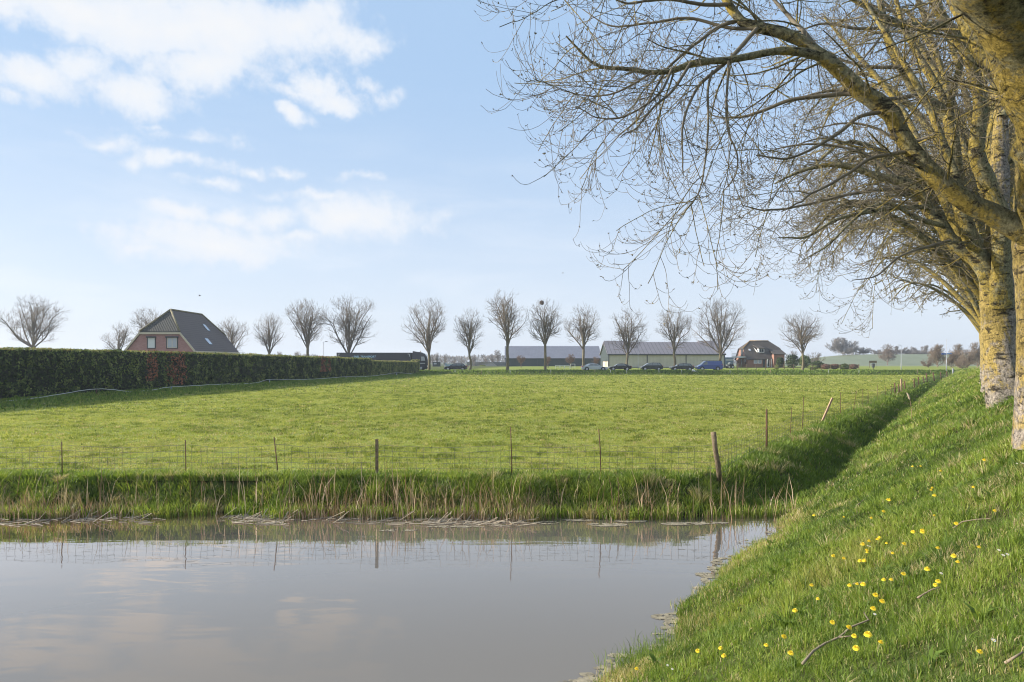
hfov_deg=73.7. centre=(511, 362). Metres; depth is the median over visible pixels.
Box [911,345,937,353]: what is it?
distant tree
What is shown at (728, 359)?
box trailer
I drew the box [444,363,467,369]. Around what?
parked car
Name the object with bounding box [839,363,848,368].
evergreen bush
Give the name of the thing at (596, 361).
young tree
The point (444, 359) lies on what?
distant tree
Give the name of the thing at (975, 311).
bank tree
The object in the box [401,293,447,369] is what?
roadside tree
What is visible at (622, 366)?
parked car
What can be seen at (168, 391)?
hedge foot grass
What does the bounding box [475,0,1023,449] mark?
bank tree
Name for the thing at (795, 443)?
shore grass
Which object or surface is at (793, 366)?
rail fence
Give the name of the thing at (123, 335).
roadside tree
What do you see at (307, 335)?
roadside tree
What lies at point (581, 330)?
roadside tree
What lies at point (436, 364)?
shed
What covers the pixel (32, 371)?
hedge
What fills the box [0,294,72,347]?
roadside tree
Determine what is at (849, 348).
distant tree
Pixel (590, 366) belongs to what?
parked car
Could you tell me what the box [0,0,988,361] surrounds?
sky
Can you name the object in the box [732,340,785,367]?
farmhouse
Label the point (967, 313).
bank tree
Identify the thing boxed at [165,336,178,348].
window
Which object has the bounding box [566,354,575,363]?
young tree
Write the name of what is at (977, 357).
bush
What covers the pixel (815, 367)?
evergreen bush
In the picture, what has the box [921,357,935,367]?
bush
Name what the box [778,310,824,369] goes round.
roadside tree
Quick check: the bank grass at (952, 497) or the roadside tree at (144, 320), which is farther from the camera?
the roadside tree at (144, 320)
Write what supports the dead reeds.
in the water
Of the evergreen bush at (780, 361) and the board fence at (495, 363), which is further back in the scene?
the board fence at (495, 363)
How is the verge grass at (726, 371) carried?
on the ground at (902, 360)
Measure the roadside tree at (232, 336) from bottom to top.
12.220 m
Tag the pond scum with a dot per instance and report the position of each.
(668, 620)
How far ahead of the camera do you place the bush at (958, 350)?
199.63 m
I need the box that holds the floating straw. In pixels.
[0,505,538,526]
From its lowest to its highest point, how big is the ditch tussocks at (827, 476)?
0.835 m
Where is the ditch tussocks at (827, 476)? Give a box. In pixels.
[701,379,936,510]
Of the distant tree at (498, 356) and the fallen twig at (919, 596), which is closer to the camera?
the fallen twig at (919, 596)
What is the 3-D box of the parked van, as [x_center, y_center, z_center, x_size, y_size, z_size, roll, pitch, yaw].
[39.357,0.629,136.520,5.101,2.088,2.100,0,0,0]
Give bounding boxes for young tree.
[516,355,524,367]
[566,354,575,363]
[593,356,599,363]
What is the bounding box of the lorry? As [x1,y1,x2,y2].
[337,351,427,369]
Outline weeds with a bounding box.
[645,407,1013,681]
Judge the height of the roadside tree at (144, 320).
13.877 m
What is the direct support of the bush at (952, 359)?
on the ground at (902, 360)
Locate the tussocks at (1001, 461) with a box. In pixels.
[852,394,1023,488]
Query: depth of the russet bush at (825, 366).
155.33 m
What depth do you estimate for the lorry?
133.50 m
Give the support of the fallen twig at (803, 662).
on the ground at (902, 360)
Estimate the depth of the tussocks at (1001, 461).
7.21 m
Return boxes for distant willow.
[878,343,898,364]
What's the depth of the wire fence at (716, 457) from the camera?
13.95 m
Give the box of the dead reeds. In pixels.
[0,459,797,521]
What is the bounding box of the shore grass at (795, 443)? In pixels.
[0,371,945,517]
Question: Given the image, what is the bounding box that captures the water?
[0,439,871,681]
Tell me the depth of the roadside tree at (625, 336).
140.83 m
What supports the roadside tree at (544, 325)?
on the ground at (902, 360)
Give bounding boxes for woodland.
[271,351,976,363]
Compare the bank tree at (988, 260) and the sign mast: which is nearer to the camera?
the bank tree at (988, 260)
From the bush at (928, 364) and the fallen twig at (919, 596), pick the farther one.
the bush at (928, 364)
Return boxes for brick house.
[124,309,239,353]
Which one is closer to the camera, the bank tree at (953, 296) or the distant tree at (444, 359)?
the bank tree at (953, 296)
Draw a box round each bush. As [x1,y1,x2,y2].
[775,357,783,367]
[785,354,799,367]
[797,355,811,367]
[807,365,818,369]
[810,361,823,368]
[820,364,829,368]
[831,364,838,368]
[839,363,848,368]
[850,364,857,368]
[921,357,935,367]
[927,344,945,366]
[943,352,958,367]
[948,343,966,361]
[955,356,970,368]
[957,349,977,367]
[966,342,979,366]
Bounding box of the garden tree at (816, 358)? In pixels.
[806,353,825,362]
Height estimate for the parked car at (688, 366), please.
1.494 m
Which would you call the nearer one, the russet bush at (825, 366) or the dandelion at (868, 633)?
the dandelion at (868, 633)
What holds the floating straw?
on the water
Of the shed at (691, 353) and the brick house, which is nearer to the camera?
the brick house
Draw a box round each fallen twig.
[801,612,868,664]
[917,587,940,598]
[953,518,990,527]
[1004,651,1023,664]
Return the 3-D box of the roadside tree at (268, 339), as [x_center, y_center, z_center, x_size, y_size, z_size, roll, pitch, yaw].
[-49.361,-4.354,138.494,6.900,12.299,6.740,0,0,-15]
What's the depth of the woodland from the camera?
714.50 m
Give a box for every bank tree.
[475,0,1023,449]
[698,0,1015,409]
[748,0,1015,391]
[804,49,1015,383]
[830,51,1014,370]
[870,131,979,328]
[886,230,981,368]
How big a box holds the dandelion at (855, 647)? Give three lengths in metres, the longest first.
0.117 x 0.037 x 0.037 m
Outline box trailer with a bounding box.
[725,357,732,365]
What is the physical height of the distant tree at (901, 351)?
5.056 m
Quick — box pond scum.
[241,514,773,681]
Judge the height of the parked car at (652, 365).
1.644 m
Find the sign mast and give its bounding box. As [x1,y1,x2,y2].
[941,339,951,370]
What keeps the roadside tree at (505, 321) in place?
on the ground at (902, 360)
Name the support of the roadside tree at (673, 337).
on the ground at (902, 360)
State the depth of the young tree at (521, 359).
171.70 m
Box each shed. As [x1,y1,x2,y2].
[433,362,440,366]
[505,346,600,365]
[599,341,725,367]
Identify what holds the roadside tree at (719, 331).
on the ground at (902, 360)
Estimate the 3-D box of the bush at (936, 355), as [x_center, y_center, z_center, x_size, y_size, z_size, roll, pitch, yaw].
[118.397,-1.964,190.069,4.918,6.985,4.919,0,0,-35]
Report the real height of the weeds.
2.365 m
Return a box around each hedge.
[0,346,371,397]
[370,359,419,375]
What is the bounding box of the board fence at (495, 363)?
[467,362,504,365]
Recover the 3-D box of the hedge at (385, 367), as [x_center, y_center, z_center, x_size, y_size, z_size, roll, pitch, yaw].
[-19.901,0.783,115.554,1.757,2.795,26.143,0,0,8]
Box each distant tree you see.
[439,355,447,365]
[493,349,501,361]
[824,337,858,355]
[856,347,871,353]
[870,349,886,353]
[884,346,910,353]
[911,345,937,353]
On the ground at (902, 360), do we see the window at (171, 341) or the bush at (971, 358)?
the bush at (971, 358)
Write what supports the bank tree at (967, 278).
on the ground at (902, 360)
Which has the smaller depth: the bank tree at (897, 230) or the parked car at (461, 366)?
the bank tree at (897, 230)
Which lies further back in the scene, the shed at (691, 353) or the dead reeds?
the shed at (691, 353)
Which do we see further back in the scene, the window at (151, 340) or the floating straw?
the window at (151, 340)
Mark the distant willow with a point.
(888, 357)
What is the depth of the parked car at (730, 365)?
159.13 m
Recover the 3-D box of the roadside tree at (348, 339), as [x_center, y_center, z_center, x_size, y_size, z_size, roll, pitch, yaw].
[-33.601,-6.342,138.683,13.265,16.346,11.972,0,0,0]
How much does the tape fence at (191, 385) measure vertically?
1.270 m
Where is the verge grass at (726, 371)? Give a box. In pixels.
[416,368,976,374]
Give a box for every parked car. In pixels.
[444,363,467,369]
[581,363,607,369]
[608,363,631,369]
[640,362,662,369]
[669,363,693,369]
[725,362,733,367]
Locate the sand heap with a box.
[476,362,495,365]
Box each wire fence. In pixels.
[0,427,721,481]
[720,368,953,471]
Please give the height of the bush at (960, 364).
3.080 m
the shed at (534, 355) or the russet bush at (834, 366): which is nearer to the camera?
the russet bush at (834, 366)
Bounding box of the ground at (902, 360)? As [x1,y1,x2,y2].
[0,354,1023,681]
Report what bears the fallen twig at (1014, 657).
on the ground at (902, 360)
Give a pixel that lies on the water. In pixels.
(208, 597)
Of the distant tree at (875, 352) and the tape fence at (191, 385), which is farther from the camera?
the distant tree at (875, 352)
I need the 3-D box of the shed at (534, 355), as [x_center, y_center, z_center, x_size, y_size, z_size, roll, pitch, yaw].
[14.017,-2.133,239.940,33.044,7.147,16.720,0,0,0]
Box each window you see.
[146,336,155,348]
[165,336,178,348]
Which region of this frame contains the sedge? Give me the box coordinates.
[0,485,973,681]
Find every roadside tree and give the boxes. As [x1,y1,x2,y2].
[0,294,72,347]
[99,322,133,349]
[129,307,160,334]
[217,316,248,352]
[252,312,284,353]
[284,298,326,355]
[315,295,377,352]
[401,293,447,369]
[453,307,485,369]
[484,289,529,369]
[526,298,562,369]
[563,304,602,369]
[609,308,651,364]
[654,306,694,365]
[687,296,749,369]
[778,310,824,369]
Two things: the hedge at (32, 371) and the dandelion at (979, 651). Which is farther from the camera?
the hedge at (32, 371)
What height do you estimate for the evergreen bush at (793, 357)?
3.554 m
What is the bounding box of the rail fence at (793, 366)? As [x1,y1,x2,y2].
[737,364,858,369]
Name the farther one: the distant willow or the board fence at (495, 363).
the distant willow
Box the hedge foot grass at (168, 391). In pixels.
[0,371,445,411]
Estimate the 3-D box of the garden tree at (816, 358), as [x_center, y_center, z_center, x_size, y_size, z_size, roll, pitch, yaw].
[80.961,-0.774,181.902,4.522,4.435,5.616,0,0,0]
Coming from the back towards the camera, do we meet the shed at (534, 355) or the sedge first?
the shed at (534, 355)
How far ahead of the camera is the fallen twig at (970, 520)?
5.74 m
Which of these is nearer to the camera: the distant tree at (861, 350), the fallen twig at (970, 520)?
the fallen twig at (970, 520)
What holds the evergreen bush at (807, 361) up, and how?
on the ground at (902, 360)
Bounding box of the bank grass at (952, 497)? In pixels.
[597,367,1023,681]
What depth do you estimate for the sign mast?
127.96 m
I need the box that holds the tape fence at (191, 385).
[9,373,409,400]
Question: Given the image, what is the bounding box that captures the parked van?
[695,360,722,369]
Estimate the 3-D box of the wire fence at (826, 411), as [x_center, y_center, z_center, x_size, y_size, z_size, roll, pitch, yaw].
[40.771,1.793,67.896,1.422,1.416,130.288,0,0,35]
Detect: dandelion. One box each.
[853,645,859,660]
[864,631,872,644]
[974,649,982,665]
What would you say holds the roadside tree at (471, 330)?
on the ground at (902, 360)

